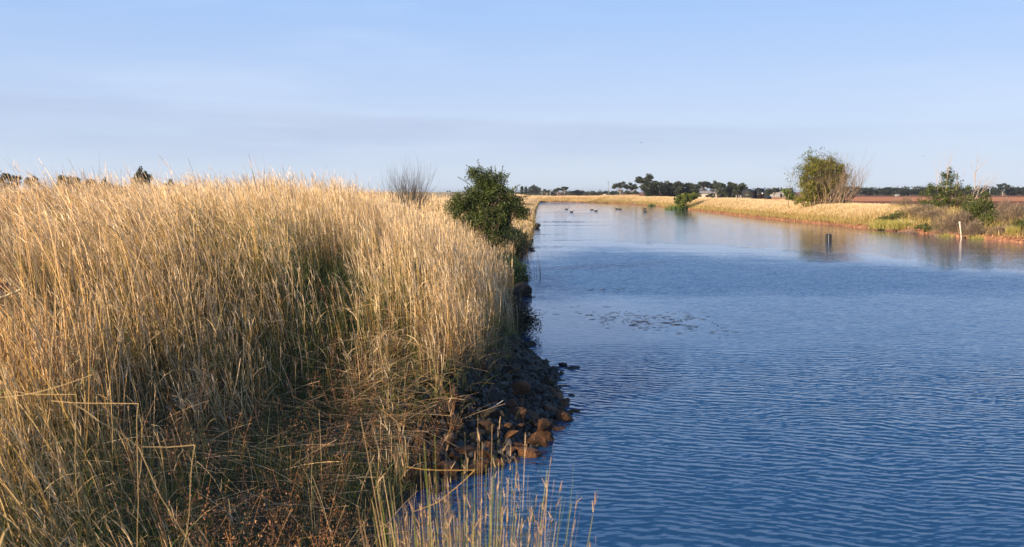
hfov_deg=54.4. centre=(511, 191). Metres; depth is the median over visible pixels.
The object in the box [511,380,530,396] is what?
riprap rock
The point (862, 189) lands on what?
gum tree
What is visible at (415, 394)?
riprap rock
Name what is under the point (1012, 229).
grass tussock
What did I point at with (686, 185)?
dense tree
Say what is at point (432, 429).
riprap rock
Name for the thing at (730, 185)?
dense tree
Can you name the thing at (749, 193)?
water tank
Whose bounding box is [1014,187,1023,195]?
round tree
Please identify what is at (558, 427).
riprap rock
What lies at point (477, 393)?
riprap rock
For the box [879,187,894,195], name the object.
dense tree
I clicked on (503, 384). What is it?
riprap rock
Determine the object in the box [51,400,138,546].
bent stalk
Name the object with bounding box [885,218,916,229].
grass tussock
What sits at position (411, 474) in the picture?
riprap rock
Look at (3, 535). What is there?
bent stalk
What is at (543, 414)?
riprap rock
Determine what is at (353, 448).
riprap rock
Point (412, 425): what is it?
riprap rock
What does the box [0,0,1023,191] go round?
sky
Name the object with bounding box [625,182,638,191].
gum tree
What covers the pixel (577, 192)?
round tree
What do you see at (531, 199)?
tall grass
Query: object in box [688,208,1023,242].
dirt clods
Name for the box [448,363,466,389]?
riprap rock
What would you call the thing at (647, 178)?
gum tree
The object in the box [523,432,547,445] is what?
riprap rock
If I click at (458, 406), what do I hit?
riprap rock
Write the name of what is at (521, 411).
riprap rock
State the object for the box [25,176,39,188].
gum tree
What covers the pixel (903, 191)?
dense tree
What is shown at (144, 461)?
bent stalk
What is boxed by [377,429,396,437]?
riprap rock
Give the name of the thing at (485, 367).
riprap rock
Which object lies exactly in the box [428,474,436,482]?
riprap rock
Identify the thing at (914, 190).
round tree
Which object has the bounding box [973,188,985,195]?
dense tree
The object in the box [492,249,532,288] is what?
green bush
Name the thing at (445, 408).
riprap rock
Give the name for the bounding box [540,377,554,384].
riprap rock
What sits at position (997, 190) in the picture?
round tree
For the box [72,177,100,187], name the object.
gum tree
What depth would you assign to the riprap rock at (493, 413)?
12.89 m
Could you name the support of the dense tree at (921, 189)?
on the ground at (408, 496)
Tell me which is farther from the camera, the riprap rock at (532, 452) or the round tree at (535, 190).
the round tree at (535, 190)
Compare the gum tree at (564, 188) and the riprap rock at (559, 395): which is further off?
the gum tree at (564, 188)
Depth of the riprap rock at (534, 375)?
16.48 m
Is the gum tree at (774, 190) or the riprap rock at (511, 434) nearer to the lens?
the riprap rock at (511, 434)
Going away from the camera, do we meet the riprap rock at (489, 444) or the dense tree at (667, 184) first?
the riprap rock at (489, 444)
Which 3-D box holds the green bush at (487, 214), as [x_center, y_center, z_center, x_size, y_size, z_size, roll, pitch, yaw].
[-0.850,0.614,40.209,3.554,3.876,3.370,0,0,43]
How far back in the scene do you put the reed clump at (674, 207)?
183.64 m
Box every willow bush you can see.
[785,146,874,208]
[917,150,996,209]
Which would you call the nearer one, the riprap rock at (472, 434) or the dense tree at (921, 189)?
the riprap rock at (472, 434)
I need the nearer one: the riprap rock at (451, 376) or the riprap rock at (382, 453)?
the riprap rock at (382, 453)
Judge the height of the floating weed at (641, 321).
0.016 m
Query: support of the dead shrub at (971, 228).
on the ground at (408, 496)
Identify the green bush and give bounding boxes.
[443,159,534,254]
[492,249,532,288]
[673,192,698,209]
[781,188,795,200]
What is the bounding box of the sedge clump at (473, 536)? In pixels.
[355,397,598,546]
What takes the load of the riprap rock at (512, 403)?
on the ground at (408, 496)
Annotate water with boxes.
[387,202,1023,546]
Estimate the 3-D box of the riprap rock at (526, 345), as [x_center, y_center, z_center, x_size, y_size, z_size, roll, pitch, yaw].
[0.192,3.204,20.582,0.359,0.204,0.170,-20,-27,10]
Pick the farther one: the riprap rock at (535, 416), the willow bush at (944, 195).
the willow bush at (944, 195)
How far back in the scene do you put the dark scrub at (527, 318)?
23.05 m
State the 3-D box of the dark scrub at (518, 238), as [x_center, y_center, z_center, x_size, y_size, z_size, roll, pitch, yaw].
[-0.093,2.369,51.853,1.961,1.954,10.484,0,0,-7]
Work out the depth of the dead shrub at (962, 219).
74.79 m
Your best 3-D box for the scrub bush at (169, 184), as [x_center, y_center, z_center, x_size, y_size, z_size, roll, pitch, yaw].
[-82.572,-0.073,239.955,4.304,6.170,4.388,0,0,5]
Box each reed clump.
[513,243,532,259]
[662,202,694,209]
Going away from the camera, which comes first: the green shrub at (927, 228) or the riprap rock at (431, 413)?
the riprap rock at (431, 413)
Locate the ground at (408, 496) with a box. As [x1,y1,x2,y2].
[0,192,1023,546]
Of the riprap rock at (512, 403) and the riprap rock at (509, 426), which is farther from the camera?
the riprap rock at (512, 403)
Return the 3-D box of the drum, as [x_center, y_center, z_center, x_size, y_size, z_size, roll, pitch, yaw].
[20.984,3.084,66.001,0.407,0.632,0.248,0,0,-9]
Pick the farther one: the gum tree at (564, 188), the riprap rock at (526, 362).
the gum tree at (564, 188)
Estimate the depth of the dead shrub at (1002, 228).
68.92 m
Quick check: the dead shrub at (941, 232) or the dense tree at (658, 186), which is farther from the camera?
the dense tree at (658, 186)
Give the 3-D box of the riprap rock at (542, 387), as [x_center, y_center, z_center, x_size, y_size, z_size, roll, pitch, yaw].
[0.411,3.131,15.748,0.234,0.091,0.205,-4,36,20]
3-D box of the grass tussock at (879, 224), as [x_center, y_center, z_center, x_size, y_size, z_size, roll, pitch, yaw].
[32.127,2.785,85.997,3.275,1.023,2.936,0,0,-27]
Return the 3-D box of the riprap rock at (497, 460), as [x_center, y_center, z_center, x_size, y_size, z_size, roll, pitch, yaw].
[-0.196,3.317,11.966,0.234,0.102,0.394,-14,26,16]
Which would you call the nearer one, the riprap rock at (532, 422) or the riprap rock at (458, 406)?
the riprap rock at (458, 406)
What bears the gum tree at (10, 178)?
on the ground at (408, 496)
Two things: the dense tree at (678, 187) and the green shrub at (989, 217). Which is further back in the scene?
the dense tree at (678, 187)
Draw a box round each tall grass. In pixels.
[0,153,536,546]
[473,194,959,221]
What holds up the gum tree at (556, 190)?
on the ground at (408, 496)
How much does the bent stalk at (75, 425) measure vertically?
0.542 m
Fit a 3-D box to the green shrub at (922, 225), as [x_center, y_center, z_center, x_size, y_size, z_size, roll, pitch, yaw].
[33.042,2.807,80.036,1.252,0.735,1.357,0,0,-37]
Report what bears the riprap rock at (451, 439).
on the ground at (408, 496)
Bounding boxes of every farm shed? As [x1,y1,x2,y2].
[699,191,715,197]
[770,191,783,196]
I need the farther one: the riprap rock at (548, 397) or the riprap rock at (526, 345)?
the riprap rock at (526, 345)
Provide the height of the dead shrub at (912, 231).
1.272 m
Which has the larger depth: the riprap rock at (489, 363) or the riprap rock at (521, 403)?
the riprap rock at (489, 363)
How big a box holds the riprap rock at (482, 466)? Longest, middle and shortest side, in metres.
0.416 x 0.364 x 0.162 m
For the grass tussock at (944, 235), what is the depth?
72.96 m
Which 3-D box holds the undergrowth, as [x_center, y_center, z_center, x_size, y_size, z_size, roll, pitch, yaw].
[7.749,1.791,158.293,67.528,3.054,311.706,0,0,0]
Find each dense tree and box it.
[56,174,75,192]
[131,172,152,190]
[640,182,657,196]
[652,181,667,196]
[661,181,674,195]
[668,181,684,196]
[681,182,689,193]
[687,185,699,193]
[716,183,729,197]
[727,181,735,197]
[861,187,877,195]
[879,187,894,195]
[895,188,913,195]
[916,187,929,195]
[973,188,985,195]
[1004,187,1018,195]
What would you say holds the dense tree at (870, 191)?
on the ground at (408, 496)
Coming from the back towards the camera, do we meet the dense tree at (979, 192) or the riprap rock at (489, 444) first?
the dense tree at (979, 192)
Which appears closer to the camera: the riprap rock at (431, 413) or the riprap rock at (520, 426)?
the riprap rock at (431, 413)
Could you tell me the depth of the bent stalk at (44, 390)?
4.02 m
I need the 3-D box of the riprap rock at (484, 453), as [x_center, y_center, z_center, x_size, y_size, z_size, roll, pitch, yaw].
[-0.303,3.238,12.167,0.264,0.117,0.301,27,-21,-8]
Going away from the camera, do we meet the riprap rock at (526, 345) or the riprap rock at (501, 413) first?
the riprap rock at (501, 413)
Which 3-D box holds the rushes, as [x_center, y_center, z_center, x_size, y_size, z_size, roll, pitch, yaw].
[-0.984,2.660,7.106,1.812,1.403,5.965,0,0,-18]
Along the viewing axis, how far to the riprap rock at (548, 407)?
14.64 m
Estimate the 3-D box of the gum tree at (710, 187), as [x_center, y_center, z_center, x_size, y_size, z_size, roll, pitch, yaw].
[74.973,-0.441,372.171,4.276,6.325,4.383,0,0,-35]
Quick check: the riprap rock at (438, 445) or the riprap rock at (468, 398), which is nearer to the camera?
the riprap rock at (438, 445)
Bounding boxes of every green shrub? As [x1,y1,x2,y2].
[873,210,905,223]
[914,223,928,229]
[923,224,940,231]
[956,189,997,223]
[977,209,1002,226]
[1010,217,1023,229]
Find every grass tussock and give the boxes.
[858,218,897,228]
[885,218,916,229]
[937,232,955,236]
[967,234,983,239]
[1004,225,1022,234]
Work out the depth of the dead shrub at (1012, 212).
71.82 m
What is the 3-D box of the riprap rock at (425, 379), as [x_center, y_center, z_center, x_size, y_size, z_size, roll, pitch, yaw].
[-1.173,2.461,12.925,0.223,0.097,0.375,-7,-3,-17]
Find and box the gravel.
[311,322,567,488]
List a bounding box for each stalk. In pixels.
[0,289,20,298]
[0,374,92,397]
[0,526,9,545]
[14,391,78,507]
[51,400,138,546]
[73,404,191,546]
[142,445,194,546]
[406,466,473,511]
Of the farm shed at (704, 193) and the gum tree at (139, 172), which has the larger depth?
the farm shed at (704, 193)
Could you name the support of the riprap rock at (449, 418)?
on the ground at (408, 496)
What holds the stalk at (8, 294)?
on the tall grass at (403, 236)
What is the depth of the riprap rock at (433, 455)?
11.69 m
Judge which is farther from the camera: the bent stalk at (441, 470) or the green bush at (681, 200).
the green bush at (681, 200)
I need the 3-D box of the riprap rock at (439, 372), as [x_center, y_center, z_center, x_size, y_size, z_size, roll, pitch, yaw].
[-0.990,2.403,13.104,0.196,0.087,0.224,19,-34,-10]
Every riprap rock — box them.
[335,438,366,456]
[362,439,384,449]
[369,452,389,474]
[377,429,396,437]
[385,442,414,465]
[398,466,418,486]
[403,386,421,400]
[405,421,416,431]
[419,377,429,383]
[419,410,440,419]
[422,425,443,435]
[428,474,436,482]
[429,450,440,461]
[430,485,445,492]
[431,368,443,376]
[432,398,453,412]
[433,440,443,453]
[436,460,459,479]
[445,414,461,431]
[446,385,457,395]
[446,437,456,447]
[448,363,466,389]
[449,451,461,462]
[452,402,465,413]
[454,445,478,457]
[459,394,479,404]
[461,357,477,377]
[461,460,489,475]
[468,427,484,439]
[469,386,485,399]
[471,375,483,387]
[476,363,490,374]
[476,421,494,435]
[477,449,495,459]
[479,407,499,419]
[480,358,494,369]
[483,440,494,451]
[486,380,495,389]
[486,390,501,402]
[489,458,503,467]
[493,405,504,418]
[494,381,508,388]
[497,364,513,374]
[501,375,509,383]
[503,422,513,430]
[503,430,517,438]
[504,446,516,453]
[506,399,516,407]
[508,407,526,421]
[509,282,531,295]
[511,363,520,373]
[511,374,520,379]
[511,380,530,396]
[513,290,519,298]
[514,423,525,429]
[514,442,527,447]
[515,447,541,457]
[517,401,524,407]
[520,341,529,349]
[521,360,533,364]
[523,356,533,362]
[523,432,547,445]
[524,365,543,371]
[525,408,540,420]
[526,340,535,345]
[526,419,537,426]
[530,372,537,379]
[535,429,554,440]
[536,408,546,417]
[537,418,553,430]
[538,384,544,393]
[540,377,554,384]
[542,358,549,365]
[542,404,556,412]
[544,395,551,401]
[552,392,563,398]
[552,425,565,430]
[556,410,573,421]
[558,399,569,406]
[564,366,579,369]
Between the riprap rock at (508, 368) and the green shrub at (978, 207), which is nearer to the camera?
the riprap rock at (508, 368)
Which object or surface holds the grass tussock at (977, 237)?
on the ground at (408, 496)
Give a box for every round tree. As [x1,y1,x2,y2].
[528,185,540,195]
[569,190,584,195]
[732,183,746,197]
[764,188,772,195]
[909,188,919,195]
[991,187,999,195]
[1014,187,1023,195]
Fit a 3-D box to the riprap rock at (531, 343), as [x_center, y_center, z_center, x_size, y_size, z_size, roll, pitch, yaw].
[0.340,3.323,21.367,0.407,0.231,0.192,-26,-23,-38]
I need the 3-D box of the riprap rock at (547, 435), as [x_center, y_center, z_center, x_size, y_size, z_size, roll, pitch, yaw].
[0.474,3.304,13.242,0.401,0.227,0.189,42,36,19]
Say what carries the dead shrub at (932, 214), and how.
on the ground at (408, 496)
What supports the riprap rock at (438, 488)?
on the ground at (408, 496)
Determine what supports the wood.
on the ground at (408, 496)
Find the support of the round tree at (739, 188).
on the ground at (408, 496)
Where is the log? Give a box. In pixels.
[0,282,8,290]
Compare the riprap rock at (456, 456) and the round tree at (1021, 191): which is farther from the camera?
the round tree at (1021, 191)
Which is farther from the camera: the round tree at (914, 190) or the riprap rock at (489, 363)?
the round tree at (914, 190)
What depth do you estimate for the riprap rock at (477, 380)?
13.52 m
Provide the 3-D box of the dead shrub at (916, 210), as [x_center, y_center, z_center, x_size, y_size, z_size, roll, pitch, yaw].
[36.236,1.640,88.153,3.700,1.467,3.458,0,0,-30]
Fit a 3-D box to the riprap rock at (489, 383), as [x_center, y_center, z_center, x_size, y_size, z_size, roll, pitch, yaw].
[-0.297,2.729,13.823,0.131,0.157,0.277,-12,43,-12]
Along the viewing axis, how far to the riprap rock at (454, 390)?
12.84 m
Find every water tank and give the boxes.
[742,189,755,198]
[755,188,763,199]
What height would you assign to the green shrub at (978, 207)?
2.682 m
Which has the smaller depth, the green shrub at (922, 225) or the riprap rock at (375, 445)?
the riprap rock at (375, 445)
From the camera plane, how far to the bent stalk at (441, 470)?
4.44 m
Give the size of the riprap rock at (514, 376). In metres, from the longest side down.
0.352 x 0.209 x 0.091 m
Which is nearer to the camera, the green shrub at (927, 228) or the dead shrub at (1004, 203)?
the dead shrub at (1004, 203)
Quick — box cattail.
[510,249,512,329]
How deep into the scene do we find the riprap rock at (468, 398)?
12.93 m
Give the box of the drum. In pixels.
[825,233,831,240]
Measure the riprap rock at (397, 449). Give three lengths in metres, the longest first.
0.461 x 0.404 x 0.180 m
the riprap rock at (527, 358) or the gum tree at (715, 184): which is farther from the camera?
the gum tree at (715, 184)
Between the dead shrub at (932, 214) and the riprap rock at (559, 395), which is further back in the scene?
the dead shrub at (932, 214)
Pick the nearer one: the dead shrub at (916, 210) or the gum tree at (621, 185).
the dead shrub at (916, 210)
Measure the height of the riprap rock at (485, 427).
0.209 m
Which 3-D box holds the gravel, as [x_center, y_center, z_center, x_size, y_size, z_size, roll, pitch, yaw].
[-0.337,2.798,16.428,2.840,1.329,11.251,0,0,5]
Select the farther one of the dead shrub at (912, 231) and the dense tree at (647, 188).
the dense tree at (647, 188)
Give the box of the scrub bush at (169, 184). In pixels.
[161,179,176,191]
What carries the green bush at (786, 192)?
on the ground at (408, 496)
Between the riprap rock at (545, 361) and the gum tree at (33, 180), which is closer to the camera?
the riprap rock at (545, 361)
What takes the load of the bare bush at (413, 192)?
on the ground at (408, 496)
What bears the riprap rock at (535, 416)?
on the ground at (408, 496)
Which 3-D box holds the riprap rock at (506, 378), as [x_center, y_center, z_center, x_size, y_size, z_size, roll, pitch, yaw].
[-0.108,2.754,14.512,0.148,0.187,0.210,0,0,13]
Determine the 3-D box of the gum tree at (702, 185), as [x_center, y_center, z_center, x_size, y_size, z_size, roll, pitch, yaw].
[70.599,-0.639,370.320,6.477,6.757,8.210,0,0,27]
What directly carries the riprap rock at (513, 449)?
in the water
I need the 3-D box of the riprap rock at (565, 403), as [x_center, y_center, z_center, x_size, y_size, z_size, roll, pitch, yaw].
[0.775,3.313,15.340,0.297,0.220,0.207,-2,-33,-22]
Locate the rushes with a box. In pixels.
[238,403,458,546]
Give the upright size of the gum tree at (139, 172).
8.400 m
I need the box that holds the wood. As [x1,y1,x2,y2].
[0,183,1021,196]
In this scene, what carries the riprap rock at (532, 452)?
on the ground at (408, 496)
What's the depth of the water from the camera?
16.77 m
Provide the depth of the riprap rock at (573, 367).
18.56 m
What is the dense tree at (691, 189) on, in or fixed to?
on the ground at (408, 496)
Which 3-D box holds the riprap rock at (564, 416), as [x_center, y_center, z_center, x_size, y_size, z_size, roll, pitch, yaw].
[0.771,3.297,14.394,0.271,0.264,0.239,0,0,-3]
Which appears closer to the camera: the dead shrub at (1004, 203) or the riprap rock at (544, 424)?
the riprap rock at (544, 424)
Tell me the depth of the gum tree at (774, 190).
399.24 m
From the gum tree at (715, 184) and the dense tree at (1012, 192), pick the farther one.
the dense tree at (1012, 192)
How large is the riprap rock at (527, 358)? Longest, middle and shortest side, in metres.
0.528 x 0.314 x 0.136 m
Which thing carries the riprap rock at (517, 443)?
in the water
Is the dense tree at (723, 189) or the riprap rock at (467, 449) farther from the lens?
the dense tree at (723, 189)
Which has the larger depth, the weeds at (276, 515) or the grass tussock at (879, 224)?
the grass tussock at (879, 224)
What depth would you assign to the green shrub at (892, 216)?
87.72 m
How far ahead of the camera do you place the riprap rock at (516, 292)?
30.32 m
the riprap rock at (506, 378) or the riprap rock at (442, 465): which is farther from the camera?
the riprap rock at (506, 378)
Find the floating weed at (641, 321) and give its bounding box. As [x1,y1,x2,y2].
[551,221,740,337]
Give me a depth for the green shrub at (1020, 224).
68.91 m
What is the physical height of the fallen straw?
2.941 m
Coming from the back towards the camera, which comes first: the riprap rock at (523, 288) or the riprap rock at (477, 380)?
the riprap rock at (523, 288)
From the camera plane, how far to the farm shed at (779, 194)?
420.00 m
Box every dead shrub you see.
[887,195,915,206]
[892,227,917,233]
[898,202,941,215]
[912,206,951,218]
[928,230,951,235]
[929,208,973,232]
[952,217,987,236]
[984,222,1016,235]
[986,195,1014,216]
[993,201,1023,224]
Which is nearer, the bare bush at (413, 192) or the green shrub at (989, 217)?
the bare bush at (413, 192)
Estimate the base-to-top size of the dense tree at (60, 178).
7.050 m
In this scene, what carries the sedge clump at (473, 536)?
on the ground at (408, 496)
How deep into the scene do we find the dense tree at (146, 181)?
204.47 m
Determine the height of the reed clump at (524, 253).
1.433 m
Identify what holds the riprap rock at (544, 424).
on the riprap rock at (547, 435)
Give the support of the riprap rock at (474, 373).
on the ground at (408, 496)
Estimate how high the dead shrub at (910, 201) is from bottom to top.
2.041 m
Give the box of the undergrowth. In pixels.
[0,196,1023,546]
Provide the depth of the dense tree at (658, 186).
324.14 m
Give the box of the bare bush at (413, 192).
[374,152,437,217]
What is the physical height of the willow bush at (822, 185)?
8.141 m
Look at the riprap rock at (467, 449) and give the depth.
12.07 m
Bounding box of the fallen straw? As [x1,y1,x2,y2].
[1,227,502,546]
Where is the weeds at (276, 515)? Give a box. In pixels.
[10,233,474,546]
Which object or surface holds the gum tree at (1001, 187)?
on the ground at (408, 496)
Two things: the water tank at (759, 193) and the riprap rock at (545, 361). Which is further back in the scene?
the water tank at (759, 193)
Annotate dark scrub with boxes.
[496,223,531,258]
[500,293,544,335]
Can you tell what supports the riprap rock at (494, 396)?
on the ground at (408, 496)
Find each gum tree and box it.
[0,173,22,191]
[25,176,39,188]
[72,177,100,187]
[131,166,149,189]
[552,188,561,195]
[560,187,568,194]
[612,181,628,194]
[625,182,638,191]
[634,173,658,187]
[695,181,710,190]
[706,183,714,191]
[712,180,719,197]
[769,188,779,197]
[857,187,866,195]
[996,183,1009,195]
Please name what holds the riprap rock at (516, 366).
on the ground at (408, 496)
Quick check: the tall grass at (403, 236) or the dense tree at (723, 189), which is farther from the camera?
the dense tree at (723, 189)
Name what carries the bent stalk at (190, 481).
on the ground at (408, 496)
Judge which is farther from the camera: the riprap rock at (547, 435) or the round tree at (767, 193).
the round tree at (767, 193)

